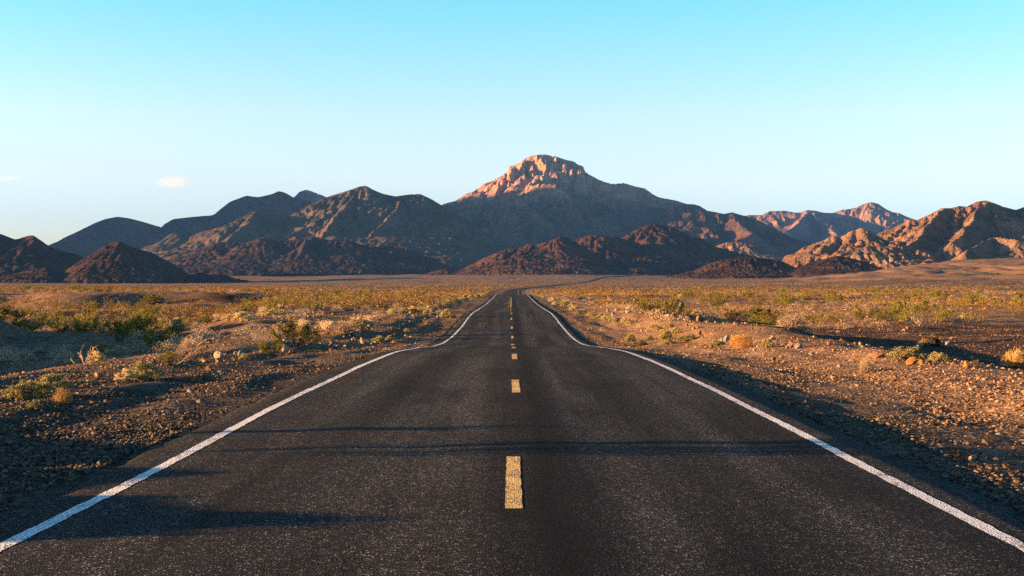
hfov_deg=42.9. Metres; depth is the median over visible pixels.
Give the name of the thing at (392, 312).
saltbush
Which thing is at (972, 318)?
creosote bush
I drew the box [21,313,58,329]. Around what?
creosote bush
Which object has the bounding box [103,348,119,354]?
saltbush
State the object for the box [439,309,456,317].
brittlebush
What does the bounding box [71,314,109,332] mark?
creosote bush
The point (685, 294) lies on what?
creosote bush
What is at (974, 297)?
creosote bush
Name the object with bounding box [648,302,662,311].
creosote bush
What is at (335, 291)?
creosote bush
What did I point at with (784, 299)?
creosote bush
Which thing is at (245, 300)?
creosote bush
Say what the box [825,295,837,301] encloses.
creosote bush
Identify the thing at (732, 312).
creosote bush
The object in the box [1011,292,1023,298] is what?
creosote bush
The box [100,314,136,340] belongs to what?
creosote bush
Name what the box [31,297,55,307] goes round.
creosote bush
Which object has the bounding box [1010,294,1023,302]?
creosote bush
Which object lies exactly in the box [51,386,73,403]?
golden shrub
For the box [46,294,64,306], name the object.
creosote bush
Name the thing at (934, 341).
rock
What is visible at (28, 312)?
creosote bush
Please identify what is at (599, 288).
desert scrub
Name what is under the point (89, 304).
creosote bush
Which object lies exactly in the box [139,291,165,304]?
creosote bush
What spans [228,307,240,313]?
dry shrub
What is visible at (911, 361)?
rock
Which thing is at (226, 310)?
creosote bush
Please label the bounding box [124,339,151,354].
dry shrub
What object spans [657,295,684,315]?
creosote bush
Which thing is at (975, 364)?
rock
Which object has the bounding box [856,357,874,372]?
saltbush
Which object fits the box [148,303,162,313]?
creosote bush
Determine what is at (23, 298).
creosote bush
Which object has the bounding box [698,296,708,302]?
creosote bush
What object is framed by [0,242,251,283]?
hill
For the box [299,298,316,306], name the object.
creosote bush
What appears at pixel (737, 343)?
tumbleweed
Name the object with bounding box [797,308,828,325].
creosote bush
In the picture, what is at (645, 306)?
creosote bush
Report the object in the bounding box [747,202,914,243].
mountain peak
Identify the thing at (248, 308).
creosote bush
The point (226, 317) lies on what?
saltbush
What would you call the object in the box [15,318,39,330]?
creosote bush
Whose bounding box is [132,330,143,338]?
dry shrub
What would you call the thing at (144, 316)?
creosote bush
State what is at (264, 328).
dry shrub
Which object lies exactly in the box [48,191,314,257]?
mountain
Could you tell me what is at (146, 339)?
creosote bush
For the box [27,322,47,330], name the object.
creosote bush
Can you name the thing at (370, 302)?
desert scrub
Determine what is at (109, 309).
creosote bush
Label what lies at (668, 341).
brittlebush
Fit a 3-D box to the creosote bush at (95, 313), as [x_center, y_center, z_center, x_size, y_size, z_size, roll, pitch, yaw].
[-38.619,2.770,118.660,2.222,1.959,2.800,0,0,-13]
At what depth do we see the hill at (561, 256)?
3346.86 m
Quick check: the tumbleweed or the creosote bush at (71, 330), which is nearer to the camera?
the tumbleweed
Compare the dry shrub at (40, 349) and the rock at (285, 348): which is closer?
the rock at (285, 348)
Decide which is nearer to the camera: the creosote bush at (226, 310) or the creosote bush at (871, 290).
the creosote bush at (226, 310)
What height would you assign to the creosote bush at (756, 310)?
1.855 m
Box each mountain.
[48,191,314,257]
[140,186,510,267]
[618,204,811,254]
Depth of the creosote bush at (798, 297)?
217.56 m
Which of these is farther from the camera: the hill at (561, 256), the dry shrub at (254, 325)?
the hill at (561, 256)
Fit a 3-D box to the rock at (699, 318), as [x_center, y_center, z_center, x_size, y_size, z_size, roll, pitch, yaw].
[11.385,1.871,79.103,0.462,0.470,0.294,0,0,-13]
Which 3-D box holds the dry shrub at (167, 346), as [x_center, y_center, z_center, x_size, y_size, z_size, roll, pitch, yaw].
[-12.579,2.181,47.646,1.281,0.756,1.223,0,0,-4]
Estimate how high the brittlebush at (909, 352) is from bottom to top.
0.352 m
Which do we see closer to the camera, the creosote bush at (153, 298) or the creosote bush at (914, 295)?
the creosote bush at (153, 298)
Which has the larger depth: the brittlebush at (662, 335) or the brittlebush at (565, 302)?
the brittlebush at (565, 302)
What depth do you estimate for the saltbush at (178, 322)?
94.05 m
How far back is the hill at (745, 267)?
2446.65 m
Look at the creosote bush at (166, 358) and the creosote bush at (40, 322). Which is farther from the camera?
the creosote bush at (40, 322)
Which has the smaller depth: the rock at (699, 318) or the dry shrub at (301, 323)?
the dry shrub at (301, 323)
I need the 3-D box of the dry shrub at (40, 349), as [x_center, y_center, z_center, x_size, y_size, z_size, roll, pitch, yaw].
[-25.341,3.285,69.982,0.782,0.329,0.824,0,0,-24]
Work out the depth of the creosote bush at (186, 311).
137.92 m
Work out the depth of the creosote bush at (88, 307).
146.52 m
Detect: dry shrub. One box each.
[0,345,15,359]
[0,346,14,364]
[0,346,21,359]
[5,335,15,338]
[13,349,36,358]
[33,347,46,351]
[47,346,76,356]
[63,300,72,307]
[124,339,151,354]
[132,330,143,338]
[156,339,178,352]
[161,333,189,348]
[163,340,177,348]
[177,333,209,349]
[179,337,197,347]
[188,325,211,338]
[212,314,224,320]
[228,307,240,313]
[230,327,258,339]
[241,319,263,331]
[250,325,278,340]
[268,323,292,336]
[294,319,313,332]
[306,304,331,308]
[312,319,337,334]
[331,321,355,334]
[361,315,379,324]
[775,313,809,328]
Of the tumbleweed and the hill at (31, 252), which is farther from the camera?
the hill at (31, 252)
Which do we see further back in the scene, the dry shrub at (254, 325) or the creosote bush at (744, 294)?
the creosote bush at (744, 294)
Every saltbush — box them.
[50,350,78,363]
[61,360,77,365]
[86,341,113,351]
[86,351,106,362]
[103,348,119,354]
[112,368,140,380]
[171,317,185,334]
[219,314,235,321]
[229,311,253,321]
[255,308,277,316]
[344,315,375,331]
[388,310,397,314]
[688,311,702,316]
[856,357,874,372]
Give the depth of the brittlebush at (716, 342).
48.84 m
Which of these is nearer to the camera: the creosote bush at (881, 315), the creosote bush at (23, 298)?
the creosote bush at (881, 315)
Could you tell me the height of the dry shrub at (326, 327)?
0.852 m
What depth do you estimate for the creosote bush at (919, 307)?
120.29 m
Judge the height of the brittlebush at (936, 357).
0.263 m
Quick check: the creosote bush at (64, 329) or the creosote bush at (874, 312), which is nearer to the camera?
the creosote bush at (64, 329)
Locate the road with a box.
[0,275,1023,575]
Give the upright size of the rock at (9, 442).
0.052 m
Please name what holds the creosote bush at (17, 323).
on the desert ground
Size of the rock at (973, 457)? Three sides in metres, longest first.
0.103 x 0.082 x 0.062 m
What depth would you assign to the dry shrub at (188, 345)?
53.99 m
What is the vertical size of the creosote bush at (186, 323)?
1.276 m
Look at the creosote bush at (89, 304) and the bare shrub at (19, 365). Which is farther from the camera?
the creosote bush at (89, 304)
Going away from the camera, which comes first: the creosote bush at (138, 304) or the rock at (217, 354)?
the rock at (217, 354)
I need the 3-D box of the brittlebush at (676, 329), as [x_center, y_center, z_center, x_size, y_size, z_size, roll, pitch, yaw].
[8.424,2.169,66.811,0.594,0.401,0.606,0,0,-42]
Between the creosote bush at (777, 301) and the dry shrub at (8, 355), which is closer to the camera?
the dry shrub at (8, 355)
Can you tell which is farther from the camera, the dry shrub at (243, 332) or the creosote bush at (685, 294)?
the creosote bush at (685, 294)
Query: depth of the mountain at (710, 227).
6114.92 m
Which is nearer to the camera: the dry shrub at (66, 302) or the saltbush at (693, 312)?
the saltbush at (693, 312)
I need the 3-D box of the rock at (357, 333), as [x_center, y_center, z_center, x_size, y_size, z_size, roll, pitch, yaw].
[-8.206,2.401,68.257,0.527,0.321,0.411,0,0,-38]
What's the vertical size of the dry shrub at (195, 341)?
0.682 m
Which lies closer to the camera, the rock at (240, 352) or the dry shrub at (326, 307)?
the rock at (240, 352)
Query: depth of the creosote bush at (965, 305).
118.62 m
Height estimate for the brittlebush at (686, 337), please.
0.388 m
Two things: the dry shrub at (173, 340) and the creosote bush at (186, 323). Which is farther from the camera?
the creosote bush at (186, 323)
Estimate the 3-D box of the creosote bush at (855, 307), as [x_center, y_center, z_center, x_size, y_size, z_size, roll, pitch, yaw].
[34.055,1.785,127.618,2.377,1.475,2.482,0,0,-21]
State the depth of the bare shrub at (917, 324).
88.78 m
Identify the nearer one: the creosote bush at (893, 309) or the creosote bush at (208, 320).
the creosote bush at (208, 320)
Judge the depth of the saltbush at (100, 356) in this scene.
30.75 m
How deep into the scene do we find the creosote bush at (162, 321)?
113.66 m
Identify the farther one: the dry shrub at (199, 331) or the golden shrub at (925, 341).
the dry shrub at (199, 331)
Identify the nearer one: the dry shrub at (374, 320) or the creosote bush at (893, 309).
the dry shrub at (374, 320)
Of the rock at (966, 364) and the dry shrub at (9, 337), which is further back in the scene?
the dry shrub at (9, 337)
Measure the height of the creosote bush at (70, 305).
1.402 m
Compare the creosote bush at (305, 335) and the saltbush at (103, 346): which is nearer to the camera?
the creosote bush at (305, 335)
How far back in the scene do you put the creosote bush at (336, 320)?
81.66 m
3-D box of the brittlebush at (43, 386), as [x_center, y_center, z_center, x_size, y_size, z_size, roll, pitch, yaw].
[-7.391,1.607,20.468,0.516,0.294,0.527,0,0,-42]
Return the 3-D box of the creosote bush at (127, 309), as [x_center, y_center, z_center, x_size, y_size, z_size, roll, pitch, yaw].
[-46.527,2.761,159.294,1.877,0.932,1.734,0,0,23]
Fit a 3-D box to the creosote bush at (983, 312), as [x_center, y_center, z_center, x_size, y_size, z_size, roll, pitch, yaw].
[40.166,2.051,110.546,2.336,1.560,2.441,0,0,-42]
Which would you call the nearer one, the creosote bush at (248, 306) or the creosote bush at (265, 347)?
the creosote bush at (265, 347)
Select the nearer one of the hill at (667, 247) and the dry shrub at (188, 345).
the dry shrub at (188, 345)
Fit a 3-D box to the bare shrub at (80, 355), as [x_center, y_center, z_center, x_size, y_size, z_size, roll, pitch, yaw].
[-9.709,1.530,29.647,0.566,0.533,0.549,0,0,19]
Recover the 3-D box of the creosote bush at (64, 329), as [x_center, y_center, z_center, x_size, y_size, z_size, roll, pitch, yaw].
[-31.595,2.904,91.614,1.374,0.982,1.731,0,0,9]
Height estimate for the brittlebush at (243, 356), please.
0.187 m
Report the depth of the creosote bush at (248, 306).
118.94 m
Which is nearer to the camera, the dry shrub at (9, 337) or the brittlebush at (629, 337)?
the brittlebush at (629, 337)
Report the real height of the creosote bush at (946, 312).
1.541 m
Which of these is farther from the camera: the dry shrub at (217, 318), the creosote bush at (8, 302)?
the creosote bush at (8, 302)
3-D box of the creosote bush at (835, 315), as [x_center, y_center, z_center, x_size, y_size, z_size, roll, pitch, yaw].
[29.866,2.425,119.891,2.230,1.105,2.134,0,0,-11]
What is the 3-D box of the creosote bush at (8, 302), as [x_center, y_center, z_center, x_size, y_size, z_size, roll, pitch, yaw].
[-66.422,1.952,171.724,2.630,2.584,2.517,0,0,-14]
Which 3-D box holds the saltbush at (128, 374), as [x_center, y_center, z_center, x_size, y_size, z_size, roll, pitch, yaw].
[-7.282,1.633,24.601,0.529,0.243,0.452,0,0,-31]
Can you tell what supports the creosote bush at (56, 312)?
on the desert ground
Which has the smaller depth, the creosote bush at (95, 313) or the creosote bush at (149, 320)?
the creosote bush at (149, 320)
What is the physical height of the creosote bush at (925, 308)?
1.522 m
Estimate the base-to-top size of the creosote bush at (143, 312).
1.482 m
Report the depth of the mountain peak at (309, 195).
10414.13 m
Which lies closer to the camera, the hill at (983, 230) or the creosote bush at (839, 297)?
the creosote bush at (839, 297)
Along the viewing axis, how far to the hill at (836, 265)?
2410.78 m
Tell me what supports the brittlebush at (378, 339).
on the desert ground
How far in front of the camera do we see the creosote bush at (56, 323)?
103.94 m
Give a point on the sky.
(154, 112)
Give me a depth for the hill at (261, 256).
3891.62 m
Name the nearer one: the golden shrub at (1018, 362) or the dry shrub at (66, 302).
the golden shrub at (1018, 362)
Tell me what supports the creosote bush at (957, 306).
on the desert ground
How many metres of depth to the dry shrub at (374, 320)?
83.07 m
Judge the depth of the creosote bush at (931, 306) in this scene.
123.26 m
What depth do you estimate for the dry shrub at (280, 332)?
64.56 m
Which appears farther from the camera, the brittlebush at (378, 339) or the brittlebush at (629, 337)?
the brittlebush at (629, 337)
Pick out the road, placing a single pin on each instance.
(510, 433)
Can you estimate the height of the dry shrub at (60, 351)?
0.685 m
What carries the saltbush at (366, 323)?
on the desert ground
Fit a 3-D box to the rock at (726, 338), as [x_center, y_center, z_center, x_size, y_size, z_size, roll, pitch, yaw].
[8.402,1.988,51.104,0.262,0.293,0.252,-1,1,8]
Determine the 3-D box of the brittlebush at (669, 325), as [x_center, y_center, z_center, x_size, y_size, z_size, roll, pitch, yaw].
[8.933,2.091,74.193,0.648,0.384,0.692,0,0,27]
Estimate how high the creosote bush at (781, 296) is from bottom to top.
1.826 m
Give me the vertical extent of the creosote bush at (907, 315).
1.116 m
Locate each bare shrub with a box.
[5,343,42,371]
[71,345,97,364]
[184,326,228,348]
[204,324,224,345]
[898,313,922,326]
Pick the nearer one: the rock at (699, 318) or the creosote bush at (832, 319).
the rock at (699, 318)
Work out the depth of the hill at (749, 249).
4944.36 m
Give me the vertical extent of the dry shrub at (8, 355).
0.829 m
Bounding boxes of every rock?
[4,440,13,444]
[35,431,42,436]
[214,351,222,358]
[238,350,245,355]
[282,344,289,351]
[351,331,360,335]
[696,315,703,321]
[723,335,729,341]
[795,342,802,348]
[869,353,884,358]
[906,357,916,364]
[963,360,970,367]
[969,455,976,460]
[972,360,979,368]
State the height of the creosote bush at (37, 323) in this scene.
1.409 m
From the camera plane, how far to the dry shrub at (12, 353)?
56.62 m
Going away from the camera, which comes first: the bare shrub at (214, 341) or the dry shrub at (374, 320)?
the bare shrub at (214, 341)
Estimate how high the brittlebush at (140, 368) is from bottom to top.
0.420 m
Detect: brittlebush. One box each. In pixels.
[0,378,39,399]
[25,401,44,409]
[26,381,58,398]
[35,373,74,390]
[128,360,162,380]
[238,353,251,359]
[371,335,384,342]
[385,335,393,340]
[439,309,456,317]
[560,300,568,305]
[602,314,610,319]
[624,332,635,340]
[629,340,647,345]
[657,328,673,339]
[659,338,675,344]
[663,322,673,327]
[670,327,680,333]
[676,333,697,340]
[709,339,724,345]
[758,338,773,346]
[885,345,927,359]
[927,352,949,361]
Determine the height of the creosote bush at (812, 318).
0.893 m
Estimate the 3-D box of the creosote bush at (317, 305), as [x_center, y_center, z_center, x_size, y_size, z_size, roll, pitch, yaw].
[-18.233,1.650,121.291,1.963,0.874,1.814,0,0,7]
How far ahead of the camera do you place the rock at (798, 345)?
39.20 m
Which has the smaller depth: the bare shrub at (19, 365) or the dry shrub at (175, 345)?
the bare shrub at (19, 365)
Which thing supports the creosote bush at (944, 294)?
on the desert ground
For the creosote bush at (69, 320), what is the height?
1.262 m
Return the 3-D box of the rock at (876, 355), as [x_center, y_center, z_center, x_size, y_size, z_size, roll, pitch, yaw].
[8.697,1.624,31.101,0.391,0.147,0.288,-4,-7,24]
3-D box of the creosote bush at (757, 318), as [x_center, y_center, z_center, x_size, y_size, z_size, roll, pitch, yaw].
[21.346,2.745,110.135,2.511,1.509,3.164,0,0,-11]
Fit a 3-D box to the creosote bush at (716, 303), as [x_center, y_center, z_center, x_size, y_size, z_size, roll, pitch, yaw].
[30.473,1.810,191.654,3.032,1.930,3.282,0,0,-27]
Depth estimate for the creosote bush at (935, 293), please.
233.82 m
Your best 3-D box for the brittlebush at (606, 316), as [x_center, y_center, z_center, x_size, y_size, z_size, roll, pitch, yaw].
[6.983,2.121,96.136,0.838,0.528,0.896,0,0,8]
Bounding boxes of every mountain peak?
[294,190,325,201]
[442,154,684,247]
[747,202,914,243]
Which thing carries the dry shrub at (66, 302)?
on the desert ground
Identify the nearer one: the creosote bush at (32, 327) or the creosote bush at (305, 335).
the creosote bush at (305, 335)
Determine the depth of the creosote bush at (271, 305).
110.55 m
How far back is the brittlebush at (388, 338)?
65.97 m
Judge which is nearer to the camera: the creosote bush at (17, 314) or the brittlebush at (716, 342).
the brittlebush at (716, 342)
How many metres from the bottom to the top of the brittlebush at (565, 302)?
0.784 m
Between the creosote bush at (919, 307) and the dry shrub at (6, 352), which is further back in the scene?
the creosote bush at (919, 307)
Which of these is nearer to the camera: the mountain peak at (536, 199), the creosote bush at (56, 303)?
the creosote bush at (56, 303)
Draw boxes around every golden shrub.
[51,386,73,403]
[920,337,929,344]
[998,347,1023,367]
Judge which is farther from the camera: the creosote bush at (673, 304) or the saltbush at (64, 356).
the creosote bush at (673, 304)
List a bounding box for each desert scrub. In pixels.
[0,261,1023,296]
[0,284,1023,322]
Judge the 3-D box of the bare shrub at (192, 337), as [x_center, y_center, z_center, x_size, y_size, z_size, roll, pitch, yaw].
[-12.725,2.087,54.497,1.679,0.974,1.928,0,0,4]
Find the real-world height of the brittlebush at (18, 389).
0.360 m
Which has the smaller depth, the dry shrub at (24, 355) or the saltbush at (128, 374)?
the saltbush at (128, 374)
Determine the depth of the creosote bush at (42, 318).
127.03 m
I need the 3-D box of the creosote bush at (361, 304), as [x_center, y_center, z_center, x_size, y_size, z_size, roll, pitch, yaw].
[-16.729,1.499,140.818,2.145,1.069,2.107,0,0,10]
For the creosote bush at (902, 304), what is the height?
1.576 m
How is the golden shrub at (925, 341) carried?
on the desert ground
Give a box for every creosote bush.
[0,293,17,310]
[0,305,30,322]
[11,319,26,327]
[14,293,33,302]
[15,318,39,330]
[17,307,34,315]
[18,285,30,289]
[18,316,50,328]
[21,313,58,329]
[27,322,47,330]
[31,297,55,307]
[37,313,46,322]
[44,315,71,329]
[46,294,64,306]
[48,309,64,317]
[53,322,71,332]
[66,327,83,331]
[67,302,79,310]
[67,316,80,326]
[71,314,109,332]
[75,308,98,324]
[79,297,98,315]
[84,315,105,326]
[85,301,99,307]
[100,295,117,313]
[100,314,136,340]
[125,308,139,313]
[127,309,152,331]
[128,311,161,332]
[136,301,151,309]
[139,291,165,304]
[139,307,153,316]
[139,324,173,349]
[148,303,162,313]
[151,317,167,326]
[158,348,177,365]
[164,325,184,335]
[168,316,190,327]
[180,307,193,317]
[197,315,214,323]
[215,305,237,316]
[235,300,260,312]
[237,302,258,312]
[241,296,255,302]
[256,338,283,355]
[263,297,288,310]
[264,316,324,347]
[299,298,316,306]
[305,302,324,309]
[333,287,345,293]
[334,318,349,322]
[347,297,366,306]
[633,302,655,312]
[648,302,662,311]
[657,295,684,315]
[681,288,693,297]
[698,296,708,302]
[706,294,727,306]
[718,309,743,318]
[740,305,778,321]
[742,289,753,296]
[748,312,778,324]
[771,298,783,305]
[777,286,787,293]
[778,292,791,301]
[780,296,794,306]
[795,292,811,299]
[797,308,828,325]
[802,314,825,322]
[823,309,843,319]
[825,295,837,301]
[826,314,843,322]
[828,292,845,301]
[846,300,870,312]
[851,306,879,322]
[869,286,879,293]
[875,310,897,320]
[884,302,903,317]
[892,298,909,311]
[893,310,916,321]
[907,296,931,316]
[908,288,922,298]
[910,301,939,314]
[924,299,940,311]
[926,288,941,298]
[929,304,955,321]
[941,291,952,297]
[941,299,971,314]
[949,295,970,311]
[962,292,983,304]
[962,313,982,321]
[972,304,997,320]
[999,307,1023,318]
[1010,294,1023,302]
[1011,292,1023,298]
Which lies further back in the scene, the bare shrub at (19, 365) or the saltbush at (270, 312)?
the saltbush at (270, 312)
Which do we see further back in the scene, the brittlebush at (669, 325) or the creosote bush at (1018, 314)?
the creosote bush at (1018, 314)
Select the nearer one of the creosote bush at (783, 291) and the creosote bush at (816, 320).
the creosote bush at (816, 320)
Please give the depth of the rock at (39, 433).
15.47 m
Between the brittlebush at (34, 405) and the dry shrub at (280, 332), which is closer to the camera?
the brittlebush at (34, 405)
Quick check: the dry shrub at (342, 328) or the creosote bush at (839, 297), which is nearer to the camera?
the dry shrub at (342, 328)
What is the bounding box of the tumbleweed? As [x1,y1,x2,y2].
[729,334,752,348]
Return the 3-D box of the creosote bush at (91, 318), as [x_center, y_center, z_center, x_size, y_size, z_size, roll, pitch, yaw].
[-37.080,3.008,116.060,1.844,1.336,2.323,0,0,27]
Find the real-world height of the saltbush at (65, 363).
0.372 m
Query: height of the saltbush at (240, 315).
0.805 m
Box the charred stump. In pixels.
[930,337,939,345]
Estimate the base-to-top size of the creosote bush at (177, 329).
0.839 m
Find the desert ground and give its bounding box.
[0,257,1023,524]
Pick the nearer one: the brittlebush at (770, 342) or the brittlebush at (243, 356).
the brittlebush at (243, 356)
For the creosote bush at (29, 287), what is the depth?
247.98 m
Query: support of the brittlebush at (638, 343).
on the desert ground
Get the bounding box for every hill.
[0,234,83,275]
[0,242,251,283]
[167,237,462,275]
[422,237,680,275]
[573,224,752,272]
[661,256,796,278]
[715,242,785,260]
[782,201,1023,268]
[787,256,883,276]
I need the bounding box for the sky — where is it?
[0,0,1023,244]
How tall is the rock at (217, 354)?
0.239 m
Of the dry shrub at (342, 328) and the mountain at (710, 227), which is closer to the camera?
the dry shrub at (342, 328)
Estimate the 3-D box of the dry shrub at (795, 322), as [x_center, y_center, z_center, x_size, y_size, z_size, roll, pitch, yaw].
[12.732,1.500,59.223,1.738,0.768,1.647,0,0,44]
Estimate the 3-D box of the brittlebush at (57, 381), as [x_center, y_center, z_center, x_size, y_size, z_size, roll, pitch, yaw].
[-7.698,1.585,21.885,0.631,0.331,0.738,0,0,-43]
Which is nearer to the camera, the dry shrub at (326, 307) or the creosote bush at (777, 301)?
the dry shrub at (326, 307)

